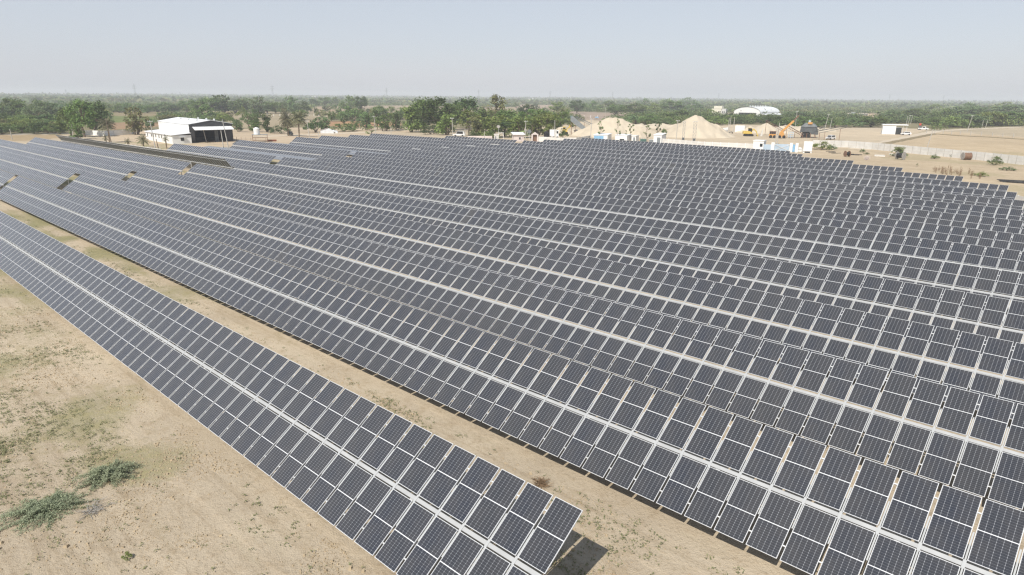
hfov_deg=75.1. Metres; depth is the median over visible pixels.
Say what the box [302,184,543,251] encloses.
solar tracker
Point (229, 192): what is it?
solar tracker
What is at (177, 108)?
belt tree
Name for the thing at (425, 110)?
tree
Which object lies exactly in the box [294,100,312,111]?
belt tree
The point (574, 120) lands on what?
conveyor
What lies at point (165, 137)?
palm tree
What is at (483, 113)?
tree
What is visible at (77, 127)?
tree
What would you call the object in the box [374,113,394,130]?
tree
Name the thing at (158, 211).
solar tracker
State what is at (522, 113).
tree
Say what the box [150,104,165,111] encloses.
belt tree
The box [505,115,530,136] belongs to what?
tree
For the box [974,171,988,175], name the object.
bush
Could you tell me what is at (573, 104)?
tree
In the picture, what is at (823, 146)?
bush
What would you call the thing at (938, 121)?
thorn tree
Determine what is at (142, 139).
palm tree
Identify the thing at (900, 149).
bush
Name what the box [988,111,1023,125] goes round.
thorn tree
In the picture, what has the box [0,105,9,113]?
belt tree
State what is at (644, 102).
thorn tree
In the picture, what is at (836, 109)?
thorn scrub
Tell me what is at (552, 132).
parked truck
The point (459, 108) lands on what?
tree
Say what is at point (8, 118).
thorn tree
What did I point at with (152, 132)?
utility pole
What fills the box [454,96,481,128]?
tree
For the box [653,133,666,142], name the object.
cabin
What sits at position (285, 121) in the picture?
palm tree
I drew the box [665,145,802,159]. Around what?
solar tracker
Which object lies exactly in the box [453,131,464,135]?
parked car
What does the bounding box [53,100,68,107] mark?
belt tree
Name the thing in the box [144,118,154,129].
tree
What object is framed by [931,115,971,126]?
thorn tree
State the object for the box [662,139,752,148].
boundary wall
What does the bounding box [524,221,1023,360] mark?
solar tracker
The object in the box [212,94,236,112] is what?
belt tree
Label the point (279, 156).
solar tracker
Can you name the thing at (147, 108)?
belt tree
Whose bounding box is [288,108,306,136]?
palm tree
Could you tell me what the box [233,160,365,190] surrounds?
solar tracker
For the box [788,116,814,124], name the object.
thorn tree
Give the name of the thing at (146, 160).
solar tracker
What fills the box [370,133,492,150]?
solar tracker
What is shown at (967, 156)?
cable drum
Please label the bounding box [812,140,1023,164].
boundary wall
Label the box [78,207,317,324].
solar tracker
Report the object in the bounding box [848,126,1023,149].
track
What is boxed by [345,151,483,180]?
solar tracker
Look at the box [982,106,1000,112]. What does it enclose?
thorn tree
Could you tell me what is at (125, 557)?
weed plant
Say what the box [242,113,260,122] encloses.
field tree
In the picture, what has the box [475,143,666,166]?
solar tracker
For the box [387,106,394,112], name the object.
field tree
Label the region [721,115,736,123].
thorn tree
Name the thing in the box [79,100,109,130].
tree
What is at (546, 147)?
solar tracker
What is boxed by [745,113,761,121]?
thorn tree
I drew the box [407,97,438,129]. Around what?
tree
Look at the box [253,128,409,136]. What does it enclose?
track
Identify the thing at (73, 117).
tree
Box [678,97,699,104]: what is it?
thorn tree
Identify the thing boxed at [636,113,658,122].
thorn tree
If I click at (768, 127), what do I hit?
sand heap
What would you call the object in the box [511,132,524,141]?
house
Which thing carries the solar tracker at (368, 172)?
on the ground
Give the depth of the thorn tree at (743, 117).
447.12 m
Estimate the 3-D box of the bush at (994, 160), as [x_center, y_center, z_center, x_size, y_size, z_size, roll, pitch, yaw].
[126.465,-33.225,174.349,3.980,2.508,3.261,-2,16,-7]
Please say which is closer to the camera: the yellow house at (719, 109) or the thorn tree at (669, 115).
the thorn tree at (669, 115)
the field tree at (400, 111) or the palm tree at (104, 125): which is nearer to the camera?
the palm tree at (104, 125)
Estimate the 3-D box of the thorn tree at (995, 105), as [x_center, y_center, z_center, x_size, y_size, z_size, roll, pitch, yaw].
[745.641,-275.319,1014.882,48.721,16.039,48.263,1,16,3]
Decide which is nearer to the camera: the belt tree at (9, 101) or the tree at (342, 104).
the belt tree at (9, 101)
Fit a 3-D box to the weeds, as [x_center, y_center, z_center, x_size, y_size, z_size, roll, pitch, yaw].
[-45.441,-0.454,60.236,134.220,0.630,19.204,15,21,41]
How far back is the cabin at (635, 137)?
245.57 m
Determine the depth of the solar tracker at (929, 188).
104.88 m
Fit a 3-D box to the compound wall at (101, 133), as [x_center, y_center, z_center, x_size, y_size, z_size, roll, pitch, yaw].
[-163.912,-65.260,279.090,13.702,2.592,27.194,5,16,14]
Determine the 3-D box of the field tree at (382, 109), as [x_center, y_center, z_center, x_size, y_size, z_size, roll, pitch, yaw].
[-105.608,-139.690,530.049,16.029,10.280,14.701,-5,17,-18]
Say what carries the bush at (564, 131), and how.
on the ground
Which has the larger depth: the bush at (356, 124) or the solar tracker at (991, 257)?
the bush at (356, 124)
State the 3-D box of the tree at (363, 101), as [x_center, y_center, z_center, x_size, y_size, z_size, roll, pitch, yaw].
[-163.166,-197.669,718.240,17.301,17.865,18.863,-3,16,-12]
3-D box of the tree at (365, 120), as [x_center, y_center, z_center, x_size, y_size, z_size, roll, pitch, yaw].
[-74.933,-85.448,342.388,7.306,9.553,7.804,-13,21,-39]
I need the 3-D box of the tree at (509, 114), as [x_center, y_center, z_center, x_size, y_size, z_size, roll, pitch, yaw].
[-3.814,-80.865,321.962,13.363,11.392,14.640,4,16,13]
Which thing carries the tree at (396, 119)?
on the ground
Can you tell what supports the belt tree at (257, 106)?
on the ground
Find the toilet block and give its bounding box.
[803,141,812,152]
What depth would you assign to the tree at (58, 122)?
261.57 m
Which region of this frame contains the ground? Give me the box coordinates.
[0,102,1023,574]
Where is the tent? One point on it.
(326, 130)
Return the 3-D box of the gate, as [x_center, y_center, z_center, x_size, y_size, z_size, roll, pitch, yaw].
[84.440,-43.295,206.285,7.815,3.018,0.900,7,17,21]
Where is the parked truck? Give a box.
[550,129,558,136]
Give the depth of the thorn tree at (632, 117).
446.00 m
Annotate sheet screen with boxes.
[763,144,774,149]
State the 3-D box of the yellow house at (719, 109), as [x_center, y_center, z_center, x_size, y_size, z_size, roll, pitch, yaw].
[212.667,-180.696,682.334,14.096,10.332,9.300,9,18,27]
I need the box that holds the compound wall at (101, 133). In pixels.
[84,129,132,135]
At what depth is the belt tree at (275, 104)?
641.71 m
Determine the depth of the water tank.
231.03 m
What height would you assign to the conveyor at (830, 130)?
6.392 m
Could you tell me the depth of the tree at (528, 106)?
537.50 m
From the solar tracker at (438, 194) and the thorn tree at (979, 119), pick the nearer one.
the solar tracker at (438, 194)
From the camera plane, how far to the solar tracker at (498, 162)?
138.84 m
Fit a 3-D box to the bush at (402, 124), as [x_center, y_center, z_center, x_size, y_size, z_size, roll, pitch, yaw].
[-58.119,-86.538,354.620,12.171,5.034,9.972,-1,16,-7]
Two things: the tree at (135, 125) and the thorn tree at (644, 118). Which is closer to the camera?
the tree at (135, 125)
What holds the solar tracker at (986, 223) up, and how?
on the ground
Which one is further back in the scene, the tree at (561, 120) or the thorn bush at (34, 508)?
the tree at (561, 120)
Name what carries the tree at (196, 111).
on the ground
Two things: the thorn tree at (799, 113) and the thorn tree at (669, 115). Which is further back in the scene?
the thorn tree at (799, 113)
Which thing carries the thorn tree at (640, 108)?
on the ground
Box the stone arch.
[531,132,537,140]
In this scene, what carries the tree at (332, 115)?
on the ground
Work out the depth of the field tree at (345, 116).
405.83 m
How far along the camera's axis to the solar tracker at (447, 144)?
188.63 m
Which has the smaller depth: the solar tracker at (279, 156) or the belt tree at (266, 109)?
the solar tracker at (279, 156)
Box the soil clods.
[0,250,724,574]
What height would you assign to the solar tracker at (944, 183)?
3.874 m
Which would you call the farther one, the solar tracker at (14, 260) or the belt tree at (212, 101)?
the belt tree at (212, 101)
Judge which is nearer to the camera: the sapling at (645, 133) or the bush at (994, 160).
the bush at (994, 160)
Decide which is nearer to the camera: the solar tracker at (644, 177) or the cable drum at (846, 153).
the solar tracker at (644, 177)
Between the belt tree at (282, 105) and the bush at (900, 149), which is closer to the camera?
the bush at (900, 149)
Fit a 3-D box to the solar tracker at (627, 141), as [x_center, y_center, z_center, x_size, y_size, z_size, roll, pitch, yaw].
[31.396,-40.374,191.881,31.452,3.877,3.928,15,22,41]
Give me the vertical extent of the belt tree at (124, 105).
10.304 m
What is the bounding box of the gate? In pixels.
[771,142,798,151]
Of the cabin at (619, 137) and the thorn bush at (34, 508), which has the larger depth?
the cabin at (619, 137)
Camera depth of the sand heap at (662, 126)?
365.84 m
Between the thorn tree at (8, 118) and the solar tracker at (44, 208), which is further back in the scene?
the thorn tree at (8, 118)
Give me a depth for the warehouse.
646.66 m
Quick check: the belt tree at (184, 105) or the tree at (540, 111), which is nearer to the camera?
the tree at (540, 111)
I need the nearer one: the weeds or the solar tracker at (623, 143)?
the weeds
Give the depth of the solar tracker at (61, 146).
182.14 m
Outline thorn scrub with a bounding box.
[0,92,1023,129]
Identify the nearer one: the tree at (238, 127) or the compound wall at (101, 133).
the compound wall at (101, 133)
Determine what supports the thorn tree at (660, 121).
on the ground
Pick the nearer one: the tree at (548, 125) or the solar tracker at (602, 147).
the solar tracker at (602, 147)
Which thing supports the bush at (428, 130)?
on the ground
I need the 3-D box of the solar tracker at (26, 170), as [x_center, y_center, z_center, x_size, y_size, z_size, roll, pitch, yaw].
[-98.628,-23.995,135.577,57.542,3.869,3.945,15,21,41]
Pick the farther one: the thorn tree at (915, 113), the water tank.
the thorn tree at (915, 113)
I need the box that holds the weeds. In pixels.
[0,214,743,574]
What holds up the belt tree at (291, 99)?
on the ground
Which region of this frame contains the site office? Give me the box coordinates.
[881,124,908,134]
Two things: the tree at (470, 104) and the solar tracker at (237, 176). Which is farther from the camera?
the tree at (470, 104)
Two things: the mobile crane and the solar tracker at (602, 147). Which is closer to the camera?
the solar tracker at (602, 147)
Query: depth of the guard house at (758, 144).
208.76 m
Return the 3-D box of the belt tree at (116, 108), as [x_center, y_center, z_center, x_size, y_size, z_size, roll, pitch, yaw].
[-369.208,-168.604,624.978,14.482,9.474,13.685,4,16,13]
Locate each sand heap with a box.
[556,127,578,133]
[571,117,661,136]
[635,123,675,128]
[664,115,734,138]
[737,123,796,133]
[776,125,836,131]
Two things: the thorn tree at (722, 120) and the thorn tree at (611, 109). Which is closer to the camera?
the thorn tree at (722, 120)
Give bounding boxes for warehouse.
[734,105,780,116]
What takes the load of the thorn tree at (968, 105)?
on the ground
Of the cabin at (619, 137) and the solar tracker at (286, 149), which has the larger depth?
the cabin at (619, 137)
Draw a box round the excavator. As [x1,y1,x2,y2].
[742,128,757,135]
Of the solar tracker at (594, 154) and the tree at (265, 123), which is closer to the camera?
the solar tracker at (594, 154)
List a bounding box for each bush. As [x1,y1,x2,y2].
[0,123,14,133]
[0,489,99,534]
[7,123,30,132]
[23,123,43,133]
[35,122,61,133]
[49,124,66,133]
[72,458,145,490]
[77,496,114,520]
[270,125,291,133]
[329,123,356,131]
[345,119,358,130]
[365,125,373,134]
[393,121,408,129]
[418,125,441,133]
[468,129,480,135]
[482,130,500,138]
[531,476,551,489]
[559,128,568,137]
[812,141,833,149]
[890,146,905,155]
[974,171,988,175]
[987,156,1003,164]
[999,166,1017,169]
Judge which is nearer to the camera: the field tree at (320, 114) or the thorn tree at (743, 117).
the thorn tree at (743, 117)
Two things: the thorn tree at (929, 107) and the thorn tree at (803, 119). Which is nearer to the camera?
the thorn tree at (803, 119)
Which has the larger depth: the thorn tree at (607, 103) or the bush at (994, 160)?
the thorn tree at (607, 103)
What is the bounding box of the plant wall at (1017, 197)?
[803,159,1023,207]
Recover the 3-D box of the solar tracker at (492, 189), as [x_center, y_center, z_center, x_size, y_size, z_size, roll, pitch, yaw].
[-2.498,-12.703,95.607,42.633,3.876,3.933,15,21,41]
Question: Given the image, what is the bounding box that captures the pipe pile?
[997,179,1023,183]
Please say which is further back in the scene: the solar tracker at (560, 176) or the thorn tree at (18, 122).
the thorn tree at (18, 122)
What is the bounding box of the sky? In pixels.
[0,0,1023,101]
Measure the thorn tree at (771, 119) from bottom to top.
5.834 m
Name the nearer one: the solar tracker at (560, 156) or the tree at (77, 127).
the solar tracker at (560, 156)
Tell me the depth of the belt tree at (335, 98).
1152.46 m
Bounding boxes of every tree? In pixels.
[0,97,23,114]
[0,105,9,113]
[5,116,30,120]
[7,101,38,115]
[7,120,27,127]
[13,115,38,121]
[14,118,36,124]
[20,98,55,116]
[34,114,57,120]
[34,121,52,127]
[35,103,58,114]
[46,121,62,132]
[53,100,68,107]
[54,106,80,134]
[63,98,98,136]
[68,122,87,137]
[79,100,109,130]
[96,116,115,141]
[111,103,126,112]
[118,102,133,112]
[123,106,149,134]
[132,104,146,111]
[135,133,149,145]
[141,104,152,112]
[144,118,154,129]
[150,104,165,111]
[153,101,175,111]
[156,114,176,119]
[162,134,168,148]
[168,102,183,111]
[177,100,194,111]
[186,104,221,117]
[187,99,208,109]
[197,96,221,111]
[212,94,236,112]
[214,114,229,121]
[222,111,236,118]
[227,100,248,112]
[232,118,244,130]
[236,106,246,115]
[237,97,251,112]
[240,111,254,126]
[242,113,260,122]
[247,119,261,130]
[248,96,268,112]
[251,108,261,117]
[255,112,271,131]
[260,101,272,112]
[266,101,283,113]
[276,101,292,111]
[278,113,295,135]
[280,108,289,116]
[285,95,297,111]
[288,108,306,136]
[291,109,309,117]
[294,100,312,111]
[302,117,324,131]
[306,98,319,104]
[315,109,327,117]
[317,97,332,104]
[318,116,330,127]
[322,105,334,110]
[328,111,335,120]
[329,96,341,104]
[336,106,366,120]
[336,112,350,124]
[338,95,360,109]
[353,96,367,109]
[359,112,373,129]
[370,105,387,115]
[371,108,381,129]
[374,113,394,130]
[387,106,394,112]
[390,110,402,129]
[393,110,403,117]
[400,104,422,131]
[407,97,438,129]
[417,96,458,127]
[434,112,456,134]
[436,103,465,124]
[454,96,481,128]
[456,109,480,134]
[469,115,485,135]
[472,108,493,130]
[477,114,512,137]
[486,94,509,119]
[491,108,518,131]
[494,121,513,136]
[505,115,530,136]
[512,109,536,129]
[519,104,538,113]
[526,114,546,136]
[529,108,550,127]
[539,112,559,134]
[548,101,564,110]
[550,111,568,128]
[556,108,567,116]
[565,117,576,126]
[569,100,586,112]
[582,100,601,109]
[597,100,617,107]
[606,104,626,114]
[624,103,645,112]
[624,114,642,123]
[635,98,652,105]
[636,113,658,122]
[642,103,663,111]
[652,118,669,123]
[658,98,672,105]
[658,100,685,109]
[661,111,682,122]
[663,117,675,123]
[670,109,691,116]
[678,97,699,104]
[680,102,704,109]
[699,109,718,114]
[707,116,728,124]
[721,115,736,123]
[731,115,750,122]
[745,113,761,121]
[764,116,782,125]
[771,118,787,125]
[784,111,813,116]
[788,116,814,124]
[808,117,833,126]
[819,118,851,126]
[840,117,868,126]
[859,116,888,126]
[878,110,908,117]
[902,108,927,115]
[918,117,956,127]
[919,104,945,110]
[929,107,959,115]
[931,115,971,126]
[948,106,987,114]
[952,114,992,123]
[955,102,980,109]
[972,111,1007,125]
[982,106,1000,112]
[988,102,1015,108]
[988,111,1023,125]
[993,104,1023,112]
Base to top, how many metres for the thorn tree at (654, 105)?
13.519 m
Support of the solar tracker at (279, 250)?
on the ground
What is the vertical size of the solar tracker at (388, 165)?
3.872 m
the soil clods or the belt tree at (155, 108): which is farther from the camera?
the belt tree at (155, 108)
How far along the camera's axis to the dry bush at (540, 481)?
29.14 m
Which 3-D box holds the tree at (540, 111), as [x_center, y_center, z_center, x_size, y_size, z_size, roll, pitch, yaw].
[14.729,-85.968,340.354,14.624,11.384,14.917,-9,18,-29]
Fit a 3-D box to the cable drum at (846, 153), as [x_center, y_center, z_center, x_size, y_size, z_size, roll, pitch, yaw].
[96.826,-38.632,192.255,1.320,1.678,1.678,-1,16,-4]
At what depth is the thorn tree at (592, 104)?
885.87 m
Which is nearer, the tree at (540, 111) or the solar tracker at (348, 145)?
the solar tracker at (348, 145)
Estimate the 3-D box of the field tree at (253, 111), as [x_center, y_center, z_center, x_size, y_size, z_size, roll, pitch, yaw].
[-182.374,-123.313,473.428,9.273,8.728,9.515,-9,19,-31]
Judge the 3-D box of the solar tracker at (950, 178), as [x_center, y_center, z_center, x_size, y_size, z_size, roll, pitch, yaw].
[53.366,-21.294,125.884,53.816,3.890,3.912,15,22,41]
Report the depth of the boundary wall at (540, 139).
238.64 m
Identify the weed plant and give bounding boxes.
[121,551,132,560]
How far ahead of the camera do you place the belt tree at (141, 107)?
630.01 m
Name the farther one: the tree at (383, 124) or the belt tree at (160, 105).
the belt tree at (160, 105)
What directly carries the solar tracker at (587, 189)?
on the ground
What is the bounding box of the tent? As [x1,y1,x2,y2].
[320,128,333,132]
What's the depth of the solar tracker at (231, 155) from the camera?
153.46 m
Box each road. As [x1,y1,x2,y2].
[0,133,69,134]
[821,128,932,129]
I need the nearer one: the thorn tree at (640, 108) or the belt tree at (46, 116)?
the belt tree at (46, 116)
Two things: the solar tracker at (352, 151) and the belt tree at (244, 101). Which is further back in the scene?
the belt tree at (244, 101)
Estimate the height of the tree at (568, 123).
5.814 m
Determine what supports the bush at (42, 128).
on the ground
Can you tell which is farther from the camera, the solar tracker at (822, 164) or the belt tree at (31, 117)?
the belt tree at (31, 117)
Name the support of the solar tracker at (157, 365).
on the ground
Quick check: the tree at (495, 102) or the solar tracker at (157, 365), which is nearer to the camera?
the solar tracker at (157, 365)
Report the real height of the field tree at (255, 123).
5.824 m
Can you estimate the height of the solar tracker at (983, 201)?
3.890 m
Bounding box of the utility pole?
[147,120,155,147]
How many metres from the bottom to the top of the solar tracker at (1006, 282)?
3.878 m
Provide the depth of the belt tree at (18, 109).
427.62 m
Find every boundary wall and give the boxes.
[468,136,491,139]
[538,136,589,141]
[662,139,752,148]
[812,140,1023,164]
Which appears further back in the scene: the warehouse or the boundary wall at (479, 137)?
the warehouse
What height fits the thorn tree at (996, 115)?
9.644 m
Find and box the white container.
[735,125,745,131]
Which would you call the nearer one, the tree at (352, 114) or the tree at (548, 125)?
the tree at (548, 125)
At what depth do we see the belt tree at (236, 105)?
642.18 m
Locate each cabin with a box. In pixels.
[593,133,611,140]
[615,134,631,140]
[631,135,638,140]
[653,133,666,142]
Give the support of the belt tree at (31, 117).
on the ground
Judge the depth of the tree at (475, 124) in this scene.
268.33 m
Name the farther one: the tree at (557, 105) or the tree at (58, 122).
the tree at (557, 105)
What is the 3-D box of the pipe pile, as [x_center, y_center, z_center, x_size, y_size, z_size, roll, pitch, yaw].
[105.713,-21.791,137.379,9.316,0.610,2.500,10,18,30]
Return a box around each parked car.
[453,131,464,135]
[825,135,835,139]
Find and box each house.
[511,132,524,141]
[712,106,726,113]
[753,140,766,148]
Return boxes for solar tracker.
[0,139,51,159]
[0,152,78,187]
[0,170,14,186]
[0,176,110,234]
[0,211,55,276]
[12,240,582,574]
[27,137,94,155]
[39,150,136,179]
[56,135,126,151]
[62,171,190,222]
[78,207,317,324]
[84,147,189,174]
[121,144,232,168]
[127,167,255,208]
[163,197,405,291]
[167,143,275,173]
[184,164,318,199]
[205,146,316,161]
[230,140,350,161]
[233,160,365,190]
[237,190,481,270]
[269,142,386,156]
[273,157,411,191]
[273,276,1023,574]
[289,137,413,155]
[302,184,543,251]
[311,135,443,151]
[313,154,448,185]
[344,135,467,150]
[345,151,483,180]
[356,178,589,235]
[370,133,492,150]
[371,251,1023,509]
[388,149,521,172]
[404,173,625,229]
[418,147,630,183]
[434,168,659,216]
[445,136,516,147]
[448,145,647,169]
[459,235,1023,419]
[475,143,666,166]
[479,164,691,206]
[499,142,673,161]
[513,161,720,198]
[519,141,674,158]
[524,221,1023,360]
[543,139,670,154]
[563,138,667,148]
[574,210,1023,319]
[579,138,671,146]
[609,200,1023,293]
[625,165,1023,222]
[644,161,1016,213]
[644,192,1023,271]
[662,158,1008,201]
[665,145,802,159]
[668,148,853,176]
[670,154,963,191]
[671,143,790,155]
[672,151,902,180]
[680,186,1023,252]
[717,180,1023,235]
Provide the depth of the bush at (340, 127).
328.80 m
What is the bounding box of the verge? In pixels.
[879,133,1017,145]
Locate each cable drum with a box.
[843,151,850,156]
[895,152,905,159]
[961,152,972,159]
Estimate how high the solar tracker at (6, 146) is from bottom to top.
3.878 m
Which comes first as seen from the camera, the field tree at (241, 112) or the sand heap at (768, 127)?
the sand heap at (768, 127)
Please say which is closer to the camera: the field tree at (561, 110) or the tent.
the tent
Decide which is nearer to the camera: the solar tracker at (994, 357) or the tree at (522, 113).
the solar tracker at (994, 357)
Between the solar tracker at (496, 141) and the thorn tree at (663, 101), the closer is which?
the solar tracker at (496, 141)
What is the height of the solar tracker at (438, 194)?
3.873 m
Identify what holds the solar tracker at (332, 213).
on the ground
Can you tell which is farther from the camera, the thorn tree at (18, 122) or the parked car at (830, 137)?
the thorn tree at (18, 122)
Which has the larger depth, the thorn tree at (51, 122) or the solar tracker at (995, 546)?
the thorn tree at (51, 122)
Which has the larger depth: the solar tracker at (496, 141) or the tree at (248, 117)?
the tree at (248, 117)
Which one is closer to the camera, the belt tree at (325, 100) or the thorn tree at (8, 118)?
the thorn tree at (8, 118)
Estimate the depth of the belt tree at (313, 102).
1048.61 m
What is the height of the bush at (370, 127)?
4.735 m
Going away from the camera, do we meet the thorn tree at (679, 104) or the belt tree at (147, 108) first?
the belt tree at (147, 108)
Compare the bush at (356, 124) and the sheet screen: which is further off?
the bush at (356, 124)
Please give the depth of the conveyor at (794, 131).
278.90 m
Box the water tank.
[253,127,259,134]
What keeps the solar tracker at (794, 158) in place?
on the ground
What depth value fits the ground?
32.08 m
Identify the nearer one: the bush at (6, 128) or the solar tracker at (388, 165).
the solar tracker at (388, 165)
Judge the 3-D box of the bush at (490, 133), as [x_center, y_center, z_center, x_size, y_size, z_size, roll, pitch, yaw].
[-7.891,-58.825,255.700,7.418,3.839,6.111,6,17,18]
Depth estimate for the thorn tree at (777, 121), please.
393.54 m
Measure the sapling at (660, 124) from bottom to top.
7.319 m
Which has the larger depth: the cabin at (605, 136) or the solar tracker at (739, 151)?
the cabin at (605, 136)
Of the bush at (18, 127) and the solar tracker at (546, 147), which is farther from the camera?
the bush at (18, 127)
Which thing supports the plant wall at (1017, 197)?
on the ground
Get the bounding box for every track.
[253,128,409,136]
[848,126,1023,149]
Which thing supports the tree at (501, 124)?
on the ground
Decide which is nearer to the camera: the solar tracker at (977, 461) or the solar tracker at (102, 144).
the solar tracker at (977, 461)
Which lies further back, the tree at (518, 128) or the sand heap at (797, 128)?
the sand heap at (797, 128)
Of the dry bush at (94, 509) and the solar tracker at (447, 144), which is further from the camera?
the solar tracker at (447, 144)
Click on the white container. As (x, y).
(739, 127)
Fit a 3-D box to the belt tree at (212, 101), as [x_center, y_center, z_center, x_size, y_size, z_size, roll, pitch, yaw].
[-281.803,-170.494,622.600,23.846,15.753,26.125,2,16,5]
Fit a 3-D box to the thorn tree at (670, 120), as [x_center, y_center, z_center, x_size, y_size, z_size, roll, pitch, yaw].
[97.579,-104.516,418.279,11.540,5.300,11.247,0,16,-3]
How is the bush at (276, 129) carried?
on the ground
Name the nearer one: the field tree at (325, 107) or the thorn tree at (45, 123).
the thorn tree at (45, 123)
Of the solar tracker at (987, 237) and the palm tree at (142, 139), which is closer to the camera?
the solar tracker at (987, 237)
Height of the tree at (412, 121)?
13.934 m
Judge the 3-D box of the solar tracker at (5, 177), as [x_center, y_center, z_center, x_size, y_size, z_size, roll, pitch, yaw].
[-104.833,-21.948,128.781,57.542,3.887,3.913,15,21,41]
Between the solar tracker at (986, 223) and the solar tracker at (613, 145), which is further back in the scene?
the solar tracker at (613, 145)
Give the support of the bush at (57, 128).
on the ground
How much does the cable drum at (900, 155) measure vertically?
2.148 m
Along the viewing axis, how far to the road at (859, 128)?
373.74 m
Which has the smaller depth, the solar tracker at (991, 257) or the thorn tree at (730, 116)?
the solar tracker at (991, 257)
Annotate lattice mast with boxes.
[692,121,697,140]
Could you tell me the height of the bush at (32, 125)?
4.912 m
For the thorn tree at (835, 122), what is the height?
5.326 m
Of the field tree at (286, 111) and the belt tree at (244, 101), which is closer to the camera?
the field tree at (286, 111)
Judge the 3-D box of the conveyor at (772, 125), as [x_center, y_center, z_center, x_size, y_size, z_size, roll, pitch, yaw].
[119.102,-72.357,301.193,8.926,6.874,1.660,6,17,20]
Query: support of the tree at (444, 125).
on the ground
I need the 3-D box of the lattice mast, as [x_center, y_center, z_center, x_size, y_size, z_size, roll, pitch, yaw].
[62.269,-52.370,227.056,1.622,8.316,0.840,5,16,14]
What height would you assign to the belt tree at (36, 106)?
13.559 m
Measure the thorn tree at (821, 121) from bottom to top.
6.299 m
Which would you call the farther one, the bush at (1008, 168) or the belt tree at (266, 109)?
the belt tree at (266, 109)
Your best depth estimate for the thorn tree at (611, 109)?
657.95 m
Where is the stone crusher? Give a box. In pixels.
[800,120,817,137]
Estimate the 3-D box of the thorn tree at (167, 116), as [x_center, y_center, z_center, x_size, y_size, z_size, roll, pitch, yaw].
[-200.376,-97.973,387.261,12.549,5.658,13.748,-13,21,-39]
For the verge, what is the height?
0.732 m
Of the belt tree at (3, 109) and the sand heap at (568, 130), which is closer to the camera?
the sand heap at (568, 130)
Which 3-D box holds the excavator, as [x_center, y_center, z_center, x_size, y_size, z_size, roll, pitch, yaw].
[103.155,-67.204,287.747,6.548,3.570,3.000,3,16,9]
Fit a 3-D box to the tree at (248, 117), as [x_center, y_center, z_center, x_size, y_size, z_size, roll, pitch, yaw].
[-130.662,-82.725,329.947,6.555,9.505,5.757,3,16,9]
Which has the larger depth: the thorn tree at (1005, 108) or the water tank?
the thorn tree at (1005, 108)
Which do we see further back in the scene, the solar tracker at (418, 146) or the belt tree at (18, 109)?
the belt tree at (18, 109)
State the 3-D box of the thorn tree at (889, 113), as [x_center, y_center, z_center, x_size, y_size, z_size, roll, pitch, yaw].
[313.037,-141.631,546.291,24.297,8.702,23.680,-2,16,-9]
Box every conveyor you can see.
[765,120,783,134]
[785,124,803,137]
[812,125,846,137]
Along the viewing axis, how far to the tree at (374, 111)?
350.24 m
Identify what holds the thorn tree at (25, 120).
on the ground
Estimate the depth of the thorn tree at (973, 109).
582.15 m
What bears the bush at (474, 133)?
on the ground
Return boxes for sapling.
[643,124,650,137]
[655,122,661,132]
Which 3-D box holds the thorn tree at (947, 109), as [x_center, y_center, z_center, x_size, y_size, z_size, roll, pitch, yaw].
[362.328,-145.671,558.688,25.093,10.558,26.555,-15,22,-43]
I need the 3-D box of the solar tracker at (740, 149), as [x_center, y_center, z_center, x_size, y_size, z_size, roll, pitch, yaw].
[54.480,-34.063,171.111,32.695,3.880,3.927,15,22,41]
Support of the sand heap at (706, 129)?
on the ground
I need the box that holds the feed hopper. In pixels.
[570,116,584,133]
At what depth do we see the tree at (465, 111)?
278.54 m
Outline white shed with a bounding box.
[144,117,233,143]
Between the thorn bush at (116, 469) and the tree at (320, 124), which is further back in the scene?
the tree at (320, 124)
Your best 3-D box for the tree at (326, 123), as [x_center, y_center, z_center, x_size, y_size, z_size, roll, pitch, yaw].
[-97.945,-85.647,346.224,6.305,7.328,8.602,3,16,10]
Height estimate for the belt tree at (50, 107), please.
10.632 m
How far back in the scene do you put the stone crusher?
279.53 m
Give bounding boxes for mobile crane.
[769,115,798,137]
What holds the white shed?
on the ground
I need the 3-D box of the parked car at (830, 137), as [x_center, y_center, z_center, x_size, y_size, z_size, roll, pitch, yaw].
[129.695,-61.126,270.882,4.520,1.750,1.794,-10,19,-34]
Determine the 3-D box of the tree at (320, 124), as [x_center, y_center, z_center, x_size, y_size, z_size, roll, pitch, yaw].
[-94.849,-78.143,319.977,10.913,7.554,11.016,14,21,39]
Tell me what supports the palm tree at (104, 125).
on the ground
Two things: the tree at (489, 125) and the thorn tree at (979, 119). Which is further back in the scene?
the thorn tree at (979, 119)
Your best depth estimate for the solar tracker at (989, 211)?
86.01 m
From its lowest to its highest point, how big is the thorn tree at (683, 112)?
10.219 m
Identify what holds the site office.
on the ground
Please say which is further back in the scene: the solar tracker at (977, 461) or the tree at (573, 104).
the tree at (573, 104)
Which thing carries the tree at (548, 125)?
on the ground
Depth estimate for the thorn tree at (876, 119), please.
392.55 m
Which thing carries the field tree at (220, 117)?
on the ground
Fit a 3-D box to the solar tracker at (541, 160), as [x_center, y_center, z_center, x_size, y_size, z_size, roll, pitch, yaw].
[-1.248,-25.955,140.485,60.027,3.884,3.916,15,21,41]
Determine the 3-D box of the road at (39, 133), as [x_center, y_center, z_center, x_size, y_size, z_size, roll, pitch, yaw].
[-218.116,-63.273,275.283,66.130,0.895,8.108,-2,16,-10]
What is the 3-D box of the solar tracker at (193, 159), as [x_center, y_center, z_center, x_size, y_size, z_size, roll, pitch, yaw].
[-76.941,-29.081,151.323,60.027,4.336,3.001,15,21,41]
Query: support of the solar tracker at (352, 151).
on the ground
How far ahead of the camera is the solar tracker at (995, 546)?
27.42 m
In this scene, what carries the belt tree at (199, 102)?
on the ground
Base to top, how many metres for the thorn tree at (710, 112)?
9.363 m
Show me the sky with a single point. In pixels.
(934, 50)
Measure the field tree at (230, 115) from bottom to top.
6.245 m

